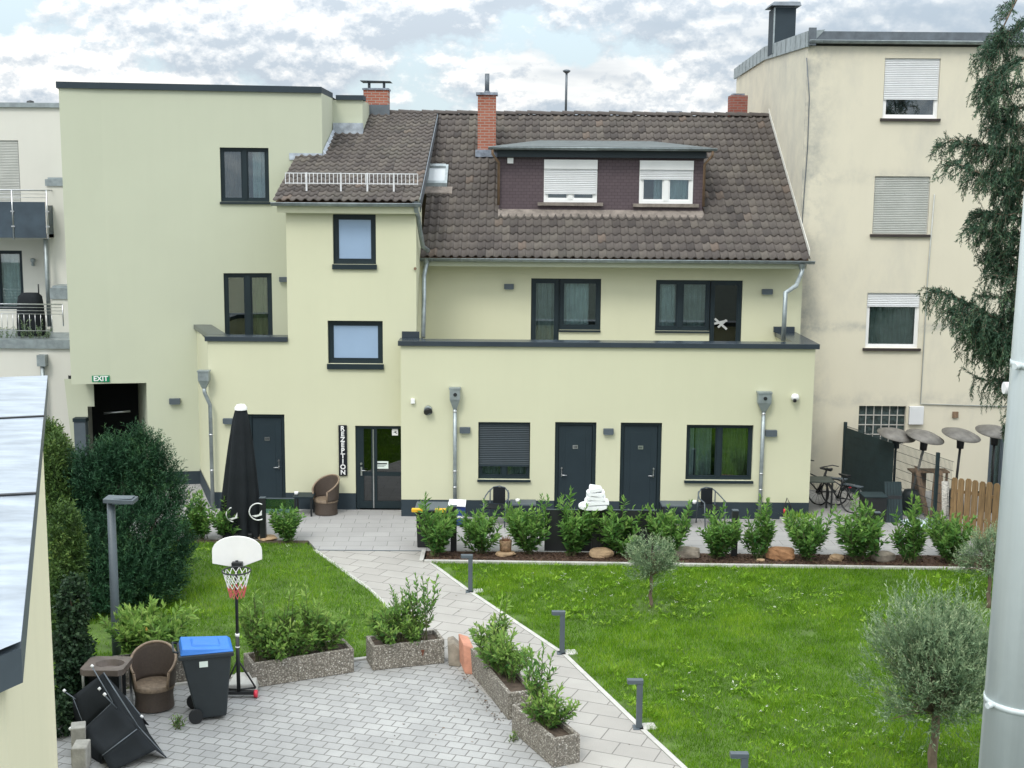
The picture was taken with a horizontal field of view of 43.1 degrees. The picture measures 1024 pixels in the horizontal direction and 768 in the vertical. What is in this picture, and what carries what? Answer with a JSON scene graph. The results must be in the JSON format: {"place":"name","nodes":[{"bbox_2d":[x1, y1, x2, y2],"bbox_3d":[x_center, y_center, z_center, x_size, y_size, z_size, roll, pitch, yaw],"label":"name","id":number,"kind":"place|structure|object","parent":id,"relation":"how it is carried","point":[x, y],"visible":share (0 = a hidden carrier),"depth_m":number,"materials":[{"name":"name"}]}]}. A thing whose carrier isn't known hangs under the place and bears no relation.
{"place":"outdoors","nodes":[
{"label":"outdoors","id":0,"kind":"place"},
{"bbox_2d":[132,539,307,543],"bbox_3d":[-6.939,3.632,29.484,4.580,0.120,0.300,0,9,0],"label":"planting bed","id":1,"kind":"object","parent":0,"point":[270,541],"visible":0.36,"depth_m":29.49,"materials":[{"name":"soil"}]},
{"bbox_2d":[187,489,212,539],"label":"laurel shrub","id":2,"kind":"object","parent":1,"relation":"on","point":[203,527],"visible":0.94,"depth_m":29.47,"materials":[{"name":"green plant"}]},
{"bbox_2d":[266,503,306,542],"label":"laurel shrub","id":3,"kind":"object","parent":1,"relation":"on","point":[287,526],"visible":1,"depth_m":29.28,"materials":[{"name":"green plant"}]},
{"bbox_2d":[52,540,404,689],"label":"lawn","id":4,"kind":"structure","parent":0,"point":[104,648],"depth_m":25.44,"materials":[{"name":"green plant"}]},
{"bbox_2d":[43,415,142,662],"bbox_3d":[-8.337,2.678,23.771,2.675,3.456,7.224,0,9,-3],"label":"mixed hedge","id":5,"kind":"object","parent":4,"relation":"on","point":[66,549],"visible":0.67,"depth_m":21.83,"materials":[{"name":"green plant"}]},
{"bbox_2d":[103,495,137,655],"bbox_3d":[-6.524,3.294,21.782,0.500,2.861,0.310,0,9,0],"label":"lamp post","id":6,"kind":"object","parent":4,"relation":"on","point":[111,501],"visible":0.88,"depth_m":21.68,"materials":[{"name":"metal"}]},
{"bbox_2d":[45,415,203,619],"bbox_3d":[-7.774,2.465,25.073,3.295,3.613,3.378,0,9,0],"label":"yew tree","id":7,"kind":"object","parent":4,"relation":"on","point":[111,465],"visible":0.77,"depth_m":24.91,"materials":[{"name":"green plant"}]},
{"bbox_2d":[114,654,186,688],"bbox_3d":[-5.631,4.628,21.174,1.676,0.420,0.500,-3,9,-19],"label":"planter","id":8,"kind":"object","parent":4,"relation":"on","point":[180,675],"visible":0.02,"depth_m":21.00,"materials":[{"name":"concrete"}]},
{"bbox_2d":[97,594,199,655],"bbox_3d":[-5.812,4.030,20.997,1.443,1.067,1.325,1,9,4],"label":"cherry laurel bush","id":9,"kind":"object","parent":8,"relation":"in","point":[136,629],"visible":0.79,"depth_m":20.83,"materials":[{"name":"green plant"}]},
{"bbox_2d":[57,658,567,767],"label":"courtyard","id":10,"kind":"structure","parent":0,"point":[321,722],"depth_m":19.34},
{"bbox_2d":[0,375,57,767],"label":"flat roofed annex","id":11,"kind":"object","parent":10,"relation":"on","point":[28,736],"visible":1,"depth_m":11.02,"materials":[{"name":"paint"}]},
{"bbox_2d":[51,571,97,737],"bbox_3d":[-6.800,4.066,19.761,0.825,2.043,2.289,0,9,0],"label":"ivy","id":12,"kind":"object","parent":10,"relation":"on","point":[73,641],"visible":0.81,"depth_m":19.93,"materials":[{"name":"green plant"}]},
{"bbox_2d":[71,739,90,767],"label":"concrete block","id":13,"kind":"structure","parent":10,"relation":"on","point":[80,753],"depth_m":17.78,"materials":[{"name":"grey concrete"}]},
{"bbox_2d":[80,656,132,703],"bbox_3d":[-6.170,4.643,19.775,0.650,0.800,0.600,0,9,0],"label":"table","id":14,"kind":"object","parent":10,"relation":"on","point":[114,669],"visible":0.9,"depth_m":19.75,"materials":[{"name":"stone"}]},
{"bbox_2d":[62,664,166,767],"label":"collapsed canopy","id":15,"kind":"object","parent":10,"relation":"on","point":[118,735],"visible":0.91,"depth_m":18.46,"materials":[{"name":"black fabric"}]},
{"bbox_2d":[129,640,176,712],"bbox_3d":[-5.537,4.518,20.046,0.724,0.946,0.644,0,9,-6],"label":"wicker chair","id":16,"kind":"object","parent":10,"relation":"on","point":[152,667],"visible":0.98,"depth_m":20.06,"materials":[{"name":"brown wicker"}]},
{"bbox_2d":[171,636,233,723],"bbox_3d":[-4.702,4.467,19.727,0.888,1.190,0.657,-2,9,-17],"label":"wheelie bin","id":17,"kind":"object","parent":10,"relation":"on","point":[206,662],"visible":1,"depth_m":19.48,"materials":[{"name":"plastic"}]},
{"bbox_2d":[212,536,261,697],"bbox_3d":[-4.310,3.662,20.389,0.770,2.586,1.061,0,9,0],"label":"basketball hoop","id":18,"kind":"object","parent":10,"relation":"on","point":[236,553],"visible":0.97,"depth_m":20.27,"materials":[{"name":"white plastic"}]},
{"bbox_2d":[244,638,353,686],"bbox_3d":[-3.521,4.609,21.444,1.718,0.410,0.550,-4,10,-25],"label":"planter","id":19,"kind":"object","parent":10,"relation":"on","point":[318,663],"visible":0.81,"depth_m":21.21,"materials":[{"name":"concrete"}]},
{"bbox_2d":[238,580,284,661],"bbox_3d":[-4.141,3.841,21.112,0.666,1.369,0.908,6,10,31],"label":"planter shrub","id":20,"kind":"object","parent":19,"relation":"in","point":[250,628],"visible":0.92,"depth_m":21.00,"materials":[{"name":"green plant"}]},
{"bbox_2d":[246,617,287,661],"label":"planter shrub","id":21,"kind":"object","parent":19,"relation":"in","point":[269,650],"visible":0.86,"depth_m":20.93,"materials":[{"name":"green plant"}]},
{"bbox_2d":[258,583,301,655],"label":"planter shrub","id":22,"kind":"object","parent":19,"relation":"in","point":[291,619],"visible":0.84,"depth_m":21.23,"materials":[{"name":"green plant"}]},
{"bbox_2d":[272,618,320,656],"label":"planter shrub","id":23,"kind":"object","parent":19,"relation":"in","point":[304,645],"visible":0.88,"depth_m":21.23,"materials":[{"name":"green plant"}]},
{"bbox_2d":[280,583,328,654],"bbox_3d":[-3.408,3.874,21.358,0.822,1.238,0.602,-3,9,-22],"label":"planter shrub","id":24,"kind":"object","parent":19,"relation":"in","point":[316,616],"visible":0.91,"depth_m":21.30,"materials":[{"name":"green plant"}]},
{"bbox_2d":[296,608,351,651],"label":"planter shrub","id":25,"kind":"object","parent":19,"relation":"in","point":[339,631],"visible":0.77,"depth_m":21.54,"materials":[{"name":"green plant"}]},
{"bbox_2d":[366,629,443,669],"bbox_3d":[-1.820,4.521,22.078,1.240,0.420,0.552,-2,9,-18],"label":"planter","id":26,"kind":"object","parent":10,"relation":"on","point":[380,655],"visible":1,"depth_m":21.85,"materials":[{"name":"concrete"}]},
{"bbox_2d":[360,594,411,644],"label":"planter shrub","id":27,"kind":"object","parent":26,"relation":"in","point":[385,622],"visible":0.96,"depth_m":21.80,"materials":[{"name":"green plant"}]},
{"bbox_2d":[400,605,433,644],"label":"planter shrub","id":28,"kind":"object","parent":26,"relation":"in","point":[413,631],"visible":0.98,"depth_m":21.88,"materials":[{"name":"green plant"}]},
{"bbox_2d":[401,572,440,640],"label":"planter shrub","id":29,"kind":"object","parent":26,"relation":"in","point":[419,608],"visible":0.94,"depth_m":21.99,"materials":[{"name":"green plant"}]},
{"bbox_2d":[319,551,679,767],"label":"path","id":30,"kind":"structure","parent":0,"point":[601,724],"depth_m":22.82,"materials":[{"name":"grey concrete"}]},
{"bbox_2d":[471,648,534,719],"bbox_3d":[-0.167,4.742,20.706,0.440,0.420,2.050,-2,9,-18],"label":"planter","id":31,"kind":"object","parent":30,"relation":"on","point":[503,694],"visible":0.45,"depth_m":20.26,"materials":[{"name":"concrete"}]},
{"bbox_2d":[468,594,512,658],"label":"planter shrub","id":32,"kind":"object","parent":31,"relation":"in","point":[483,639],"visible":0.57,"depth_m":20.98,"materials":[{"name":"green plant"}]},
{"bbox_2d":[474,621,535,676],"bbox_3d":[-0.133,4.200,20.577,0.785,0.888,1.018,-5,10,-30],"label":"planter shrub","id":33,"kind":"object","parent":31,"relation":"in","point":[492,659],"visible":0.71,"depth_m":20.54,"materials":[{"name":"green plant"}]},
{"bbox_2d":[495,627,527,682],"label":"planter shrub","id":34,"kind":"object","parent":31,"relation":"in","point":[512,666],"visible":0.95,"depth_m":20.17,"materials":[{"name":"green plant"}]},
{"bbox_2d":[512,701,579,767],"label":"planter","id":35,"kind":"object","parent":30,"relation":"on","point":[557,747],"visible":0.83,"depth_m":18.36,"materials":[{"name":"concrete"}]},
{"bbox_2d":[519,641,556,702],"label":"planter shrub","id":36,"kind":"object","parent":35,"relation":"in","point":[542,666],"visible":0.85,"depth_m":18.72,"materials":[{"name":"green plant"}]},
{"bbox_2d":[520,676,580,729],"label":"planter shrub","id":37,"kind":"object","parent":35,"relation":"in","point":[550,705],"visible":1,"depth_m":18.53,"materials":[{"name":"green plant"}]},
{"bbox_2d":[429,563,686,767],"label":"kerb","id":38,"kind":"structure","parent":30,"relation":"on","point":[650,736],"depth_m":21.50,"materials":[{"name":"concrete"}]},
{"bbox_2d":[194,69,819,518],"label":"guest house","id":39,"kind":"structure","parent":0,"point":[636,261],"depth_m":32.21,"materials":[{"name":"yellow paint"}]},
{"bbox_2d":[197,370,214,509],"bbox_3d":[-7.546,1.393,32.023,0.328,3.499,0.230,0,9,0],"label":"rain pipe","id":40,"kind":"object","parent":39,"relation":"attached to","point":[203,378],"visible":1,"depth_m":31.93,"materials":[{"name":"metal"}]},
{"bbox_2d":[248,414,285,507],"bbox_3d":[-6.103,1.923,32.390,0.911,2.404,0.161,0,9,0],"label":"door","id":41,"kind":"structure","parent":39,"relation":"in","point":[268,430],"depth_m":32.35,"materials":[{"name":"grey metal"}]},
{"bbox_2d":[332,214,376,269],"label":"window","id":42,"kind":"structure","parent":39,"relation":"in","point":[354,235],"depth_m":31.57,"materials":[{"name":"blue glass"}]},
{"bbox_2d":[327,321,383,369],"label":"window","id":43,"kind":"structure","parent":39,"relation":"in","point":[348,341],"depth_m":31.95,"materials":[{"name":"blue glass"}]},
{"bbox_2d":[355,426,400,508],"bbox_3d":[-3.308,2.020,32.760,1.201,2.145,0.971,0,9,0],"label":"reception door","id":44,"kind":"structure","parent":39,"relation":"in","point":[378,448],"depth_m":32.38,"materials":[{"name":"glass"}]},
{"bbox_2d":[449,387,460,498],"bbox_3d":[-1.388,1.668,31.499,0.277,3.208,0.235,0,9,0],"label":"rain pipe","id":45,"kind":"object","parent":39,"relation":"attached to","point":[454,396],"visible":0.91,"depth_m":31.38,"materials":[{"name":"metal"}]},
{"bbox_2d":[477,422,530,481],"bbox_3d":[-0.192,1.597,32.005,1.304,1.477,0.930,0,9,0],"label":"window","id":46,"kind":"structure","parent":39,"relation":"in","point":[503,447],"depth_m":31.67,"materials":[{"name":"grey glass"}]},
{"bbox_2d":[531,278,558,339],"bbox_3d":[0.856,-1.632,34.185,0.733,2.365,0.770,0,9,0],"label":"terrace door","id":47,"kind":"structure","parent":39,"relation":"in","point":[544,291],"depth_m":33.87,"materials":[{"name":"grey glass"}]},
{"bbox_2d":[538,159,602,205],"bbox_3d":[1.547,-5.364,34.560,1.726,1.201,0.850,0,9,0],"label":"window","id":48,"kind":"structure","parent":39,"relation":"in","point":[568,178],"depth_m":34.20,"materials":[{"name":"white plastic"}]},
{"bbox_2d":[554,422,595,508],"bbox_3d":[1.543,2.088,31.778,1.006,2.380,0.161,0,9,0],"label":"door","id":49,"kind":"structure","parent":39,"relation":"in","point":[575,442],"depth_m":31.73,"materials":[{"name":"grey metal"}]},
{"bbox_2d":[559,279,600,331],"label":"window","id":50,"kind":"structure","parent":39,"relation":"in","point":[579,299],"depth_m":33.87,"materials":[{"name":"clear glass"}]},
{"bbox_2d":[619,423,661,516],"bbox_3d":[3.138,2.101,31.778,1.006,2.380,0.161,0,9,0],"label":"door","id":51,"kind":"structure","parent":39,"relation":"in","point":[640,443],"depth_m":31.74,"materials":[{"name":"grey metal"}]},
{"bbox_2d":[633,160,698,206],"bbox_3d":[4.071,-5.333,34.561,1.738,1.213,0.850,0,9,0],"label":"window","id":52,"kind":"structure","parent":39,"relation":"in","point":[669,183],"depth_m":34.23,"materials":[{"name":"white plastic"}]},
{"bbox_2d":[655,280,710,332],"bbox_3d":[4.437,-2.070,34.059,1.419,1.375,0.880,0,9,0],"label":"window","id":53,"kind":"structure","parent":39,"relation":"in","point":[682,306],"depth_m":33.85,"materials":[{"name":"black glass"}]},
{"bbox_2d":[684,425,752,483],"bbox_3d":[5.056,1.648,32.001,1.685,1.441,0.940,0,9,0],"label":"window","id":54,"kind":"structure","parent":39,"relation":"in","point":[713,452],"depth_m":31.85,"materials":[{"name":"green glass"}]},
{"bbox_2d":[709,280,742,340],"bbox_3d":[5.559,-1.587,34.186,0.833,2.350,0.770,0,9,0],"label":"terrace door","id":55,"kind":"structure","parent":39,"relation":"in","point":[726,295],"depth_m":33.78,"materials":[{"name":"black glass"}]},
{"bbox_2d":[756,391,772,512],"bbox_3d":[6.076,1.749,31.502,0.350,3.166,0.235,0,9,0],"label":"rain pipe","id":56,"kind":"object","parent":39,"relation":"attached to","point":[764,399],"visible":0.94,"depth_m":31.36,"materials":[{"name":"metal"}]},
{"bbox_2d":[0,0,1023,115],"label":"sky","id":57,"kind":"structure","parent":0,"point":[619,55],"materials":[{"name":"white"}]},
{"bbox_2d":[129,484,993,555],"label":"terrace","id":58,"kind":"structure","parent":0,"point":[360,529],"depth_m":30.47,"materials":[{"name":"grey concrete"}]},
{"bbox_2d":[56,81,368,484],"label":"flat roofed building","id":59,"kind":"structure","parent":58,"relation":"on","point":[175,225],"depth_m":34.09,"materials":[{"name":"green paint"}]},
{"bbox_2d":[220,147,270,203],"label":"window","id":60,"kind":"structure","parent":59,"relation":"in","point":[244,172],"depth_m":34.29,"materials":[{"name":"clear glass"}]},
{"bbox_2d":[223,273,272,334],"bbox_3d":[-7.112,-2.120,35.047,1.260,1.810,0.782,-1,9,-9],"label":"terrace door","id":61,"kind":"structure","parent":59,"relation":"in","point":[247,296],"depth_m":34.87,"materials":[{"name":"black glass"}]},
{"bbox_2d":[206,497,241,536],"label":"laurel shrub","id":62,"kind":"object","parent":58,"relation":"on","point":[221,527],"visible":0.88,"depth_m":29.41,"materials":[{"name":"green plant"}]},
{"bbox_2d":[217,404,262,538],"bbox_3d":[-6.192,1.988,29.595,1.109,3.110,0.851,0,9,0],"label":"closed parasol","id":63,"kind":"object","parent":58,"relation":"on","point":[240,491],"visible":0.94,"depth_m":29.41,"materials":[{"name":"black fabric"}]},
{"bbox_2d":[312,474,339,515],"bbox_3d":[-4.577,2.728,31.988,0.710,0.927,0.631,7,11,37],"label":"wicker chair","id":64,"kind":"object","parent":58,"relation":"on","point":[325,488],"visible":1,"depth_m":31.88,"materials":[{"name":"brown wicker"}]},
{"bbox_2d":[859,492,887,521],"bbox_3d":[8.850,3.009,31.798,0.590,0.630,0.540,0,9,0],"label":"black crate","id":65,"kind":"object","parent":58,"relation":"on","point":[878,500],"visible":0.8,"depth_m":31.55,"materials":[{"name":"plastic"}]},
{"bbox_2d":[884,481,902,522],"bbox_3d":[9.332,2.887,31.693,0.420,0.950,0.330,0,9,0],"label":"leaning panel","id":66,"kind":"object","parent":58,"relation":"on","point":[893,491],"visible":0.87,"depth_m":31.69,"materials":[{"name":"black plastic"}]},
{"bbox_2d":[841,422,952,520],"bbox_3d":[9.538,2.273,32.652,0.070,1.880,5.074,-2,9,-16],"label":"fence","id":67,"kind":"object","parent":58,"relation":"on","point":[867,462],"visible":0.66,"depth_m":33.22,"materials":[{"name":"black metal"}]},
{"bbox_2d":[902,429,943,513],"bbox_3d":[10.245,2.201,32.388,0.998,2.112,0.942,0,9,0],"label":"patio heater","id":68,"kind":"object","parent":58,"relation":"on","point":[924,438],"visible":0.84,"depth_m":32.21,"materials":[{"name":"black metal"}]},
{"bbox_2d":[942,427,980,514],"bbox_3d":[11.167,2.183,32.384,0.951,2.164,0.942,0,9,0],"label":"patio heater","id":69,"kind":"object","parent":58,"relation":"on","point":[961,436],"visible":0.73,"depth_m":32.14,"materials":[{"name":"black metal"}]},
{"bbox_2d":[949,477,999,541],"bbox_3d":[11.432,2.990,29.358,3.096,1.399,0.072,8,11,41],"label":"picket fence","id":70,"kind":"object","parent":58,"relation":"on","point":[971,498],"visible":0.45,"depth_m":29.93,"materials":[{"name":"brown wood"}]},
{"bbox_2d":[975,424,1004,512],"bbox_3d":[12.118,2.131,32.678,0.958,2.194,0.942,0,9,0],"label":"patio heater","id":71,"kind":"object","parent":58,"relation":"on","point":[991,431],"visible":0.57,"depth_m":32.49,"materials":[{"name":"black metal"}]},
{"bbox_2d":[425,550,982,566],"bbox_3d":[5.244,3.910,28.293,14.450,0.120,1.090,0,9,0],"label":"planting bed","id":72,"kind":"object","parent":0,"point":[706,559],"visible":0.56,"depth_m":28.33,"materials":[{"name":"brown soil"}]},
{"bbox_2d":[414,492,459,556],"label":"laurel shrub","id":73,"kind":"object","parent":72,"relation":"on","point":[438,535],"visible":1,"depth_m":28.29,"materials":[{"name":"green plant"}]},
{"bbox_2d":[457,498,501,553],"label":"laurel shrub","id":74,"kind":"object","parent":72,"relation":"on","point":[478,531],"visible":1,"depth_m":28.45,"materials":[{"name":"green plant"}]},
{"bbox_2d":[501,493,552,554],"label":"laurel shrub","id":75,"kind":"object","parent":72,"relation":"on","point":[534,524],"visible":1,"depth_m":28.41,"materials":[{"name":"green plant"}]},
{"bbox_2d":[555,485,601,555],"bbox_3d":[1.310,3.043,28.384,1.089,1.520,1.211,6,10,33],"label":"laurel shrub","id":76,"kind":"object","parent":72,"relation":"on","point":[575,535],"visible":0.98,"depth_m":28.34,"materials":[{"name":"green plant"}]},
{"bbox_2d":[591,511,597,548],"bbox_3d":[1.819,3.255,28.637,0.136,1.058,0.136,0,9,0],"label":"fence post","id":77,"kind":"object","parent":72,"relation":"on","point":[593,542],"visible":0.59,"depth_m":28.60,"materials":[{"name":"black plastic"}]},
{"bbox_2d":[544,509,656,551],"bbox_3d":[1.949,3.233,28.633,2.460,0.945,0.050,0,9,0],"label":"windbreak","id":78,"kind":"object","parent":77,"relation":"attached to","point":[554,541],"visible":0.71,"depth_m":28.60,"materials":[{"name":"black plastic"}]},
{"bbox_2d":[593,495,644,555],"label":"laurel shrub","id":79,"kind":"object","parent":72,"relation":"on","point":[611,533],"visible":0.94,"depth_m":28.34,"materials":[{"name":"green plant"}]},
{"bbox_2d":[638,499,696,552],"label":"laurel shrub","id":80,"kind":"object","parent":72,"relation":"on","point":[662,524],"visible":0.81,"depth_m":28.33,"materials":[{"name":"green plant"}]},
{"bbox_2d":[695,500,743,558],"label":"laurel shrub","id":81,"kind":"object","parent":72,"relation":"on","point":[721,537],"visible":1,"depth_m":28.17,"materials":[{"name":"green plant"}]},
{"bbox_2d":[739,494,777,560],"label":"laurel shrub","id":82,"kind":"object","parent":72,"relation":"on","point":[761,537],"visible":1,"depth_m":28.24,"materials":[{"name":"green plant"}]},
{"bbox_2d":[782,505,835,560],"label":"laurel shrub","id":83,"kind":"object","parent":72,"relation":"on","point":[807,539],"visible":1,"depth_m":28.14,"materials":[{"name":"green plant"}]},
{"bbox_2d":[832,492,890,562],"bbox_3d":[7.582,3.093,28.198,1.249,1.577,1.473,5,10,26],"label":"laurel shrub","id":84,"kind":"object","parent":72,"relation":"on","point":[860,538],"visible":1,"depth_m":28.05,"materials":[{"name":"green plant"}]},
{"bbox_2d":[888,491,928,563],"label":"laurel shrub","id":85,"kind":"object","parent":72,"relation":"on","point":[914,538],"visible":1,"depth_m":28.05,"materials":[{"name":"green plant"}]},
{"bbox_2d":[924,507,977,563],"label":"laurel shrub","id":86,"kind":"object","parent":72,"relation":"on","point":[944,536],"visible":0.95,"depth_m":28.09,"materials":[{"name":"green plant"}]},
{"bbox_2d":[431,559,992,767],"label":"lawn","id":87,"kind":"structure","parent":0,"point":[574,657],"depth_m":22.20,"materials":[{"name":"green plant"}]},
{"bbox_2d":[627,678,656,729],"bbox_3d":[1.940,4.806,19.421,0.460,0.812,0.236,-1,9,-10],"label":"bollard light","id":88,"kind":"object","parent":87,"relation":"on","point":[639,703],"visible":0.98,"depth_m":19.37,"materials":[{"name":"paint"}]},
{"bbox_2d":[618,527,684,607],"bbox_3d":[2.661,3.553,24.984,1.187,1.592,1.196,-3,9,-22],"label":"olive tree","id":89,"kind":"object","parent":87,"relation":"on","point":[650,566],"visible":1,"depth_m":24.81,"materials":[{"name":"green plant"}]},
{"bbox_2d":[424,559,980,569],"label":"kerb","id":90,"kind":"structure","parent":87,"relation":"on","point":[685,564],"depth_m":27.79,"materials":[{"name":"concrete"}]},
{"bbox_2d":[453,562,992,767],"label":"lawn weeds","id":91,"kind":"object","parent":87,"relation":"on","point":[776,687],"visible":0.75,"depth_m":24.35,"materials":[{"name":"green plant"}]},
{"bbox_2d":[846,569,990,767],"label":"olive tree","id":92,"kind":"object","parent":87,"relation":"on","point":[938,676],"visible":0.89,"depth_m":17.16,"materials":[{"name":"green plant"}]},
{"bbox_2d":[915,0,1023,441],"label":"spruce tree","id":93,"kind":"object","parent":87,"relation":"on","point":[990,342],"visible":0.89,"depth_m":25.48,"materials":[{"name":"green plant"}]},
{"bbox_2d":[944,519,997,607],"bbox_3d":[9.250,3.510,25.120,1.469,1.741,1.322,-3,9,-19],"label":"olive tree","id":94,"kind":"object","parent":87,"relation":"on","point":[987,562],"visible":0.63,"depth_m":25.12,"materials":[{"name":"green plant"}]},
{"bbox_2d":[978,197,1023,767],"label":"drainpipe","id":95,"kind":"object","parent":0,"point":[1002,738],"visible":1,"depth_m":1.38,"materials":[{"name":"grey metal"}]},
{"label":"ground","id":96,"kind":"structure","parent":0,"visible":0},
{"bbox_2d":[0,100,93,451],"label":"neighbour house","id":97,"kind":"structure","parent":96,"relation":"on","point":[32,243],"depth_m":37.16,"materials":[{"name":"white paint"}]},
{"bbox_2d":[0,140,20,201],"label":"window","id":98,"kind":"structure","parent":97,"relation":"in","point":[9,154],"depth_m":37.54,"materials":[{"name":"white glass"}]},
{"bbox_2d":[0,250,23,308],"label":"terrace door","id":99,"kind":"structure","parent":97,"relation":"in","point":[11,269],"depth_m":38.18,"materials":[{"name":"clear glass"}]},
{"bbox_2d":[17,284,45,336],"bbox_3d":[-13.562,-2.081,36.516,0.735,1.469,0.612,0,9,0],"label":"covered grill","id":100,"kind":"object","parent":97,"relation":"on","point":[31,297],"visible":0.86,"depth_m":36.28,"materials":[{"name":"black metal"}]},
{"bbox_2d":[734,1,1023,490],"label":"apartment building","id":101,"kind":"structure","parent":96,"relation":"on","point":[863,121],"depth_m":34.11,"materials":[{"name":"paint"}]},
{"bbox_2d":[858,406,905,443],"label":"glass block window","id":102,"kind":"structure","parent":101,"relation":"in","point":[871,418],"depth_m":34.81,"materials":[{"name":"glass"}]},
{"bbox_2d":[862,293,920,350],"bbox_3d":[10.083,-1.699,34.705,1.529,1.534,0.900,0,9,0],"label":"window","id":103,"kind":"structure","parent":101,"relation":"in","point":[892,319],"depth_m":34.53,"materials":[{"name":"white plastic"}]},
{"bbox_2d":[870,176,930,236],"bbox_3d":[10.173,-4.689,34.252,1.571,1.567,0.900,0,9,0],"label":"window","id":104,"kind":"structure","parent":101,"relation":"in","point":[900,208],"depth_m":33.92,"materials":[{"name":"white plastic"}]},
{"bbox_2d":[880,58,940,120],"bbox_3d":[10.302,-7.641,33.805,1.552,1.587,0.900,0,9,0],"label":"window","id":105,"kind":"structure","parent":101,"relation":"in","point":[911,86],"depth_m":33.47,"materials":[{"name":"white plastic"}]},
{"bbox_2d":[987,437,1003,486],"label":"window","id":106,"kind":"structure","parent":101,"relation":"in","point":[999,448],"depth_m":35.01,"materials":[{"name":"glass"}]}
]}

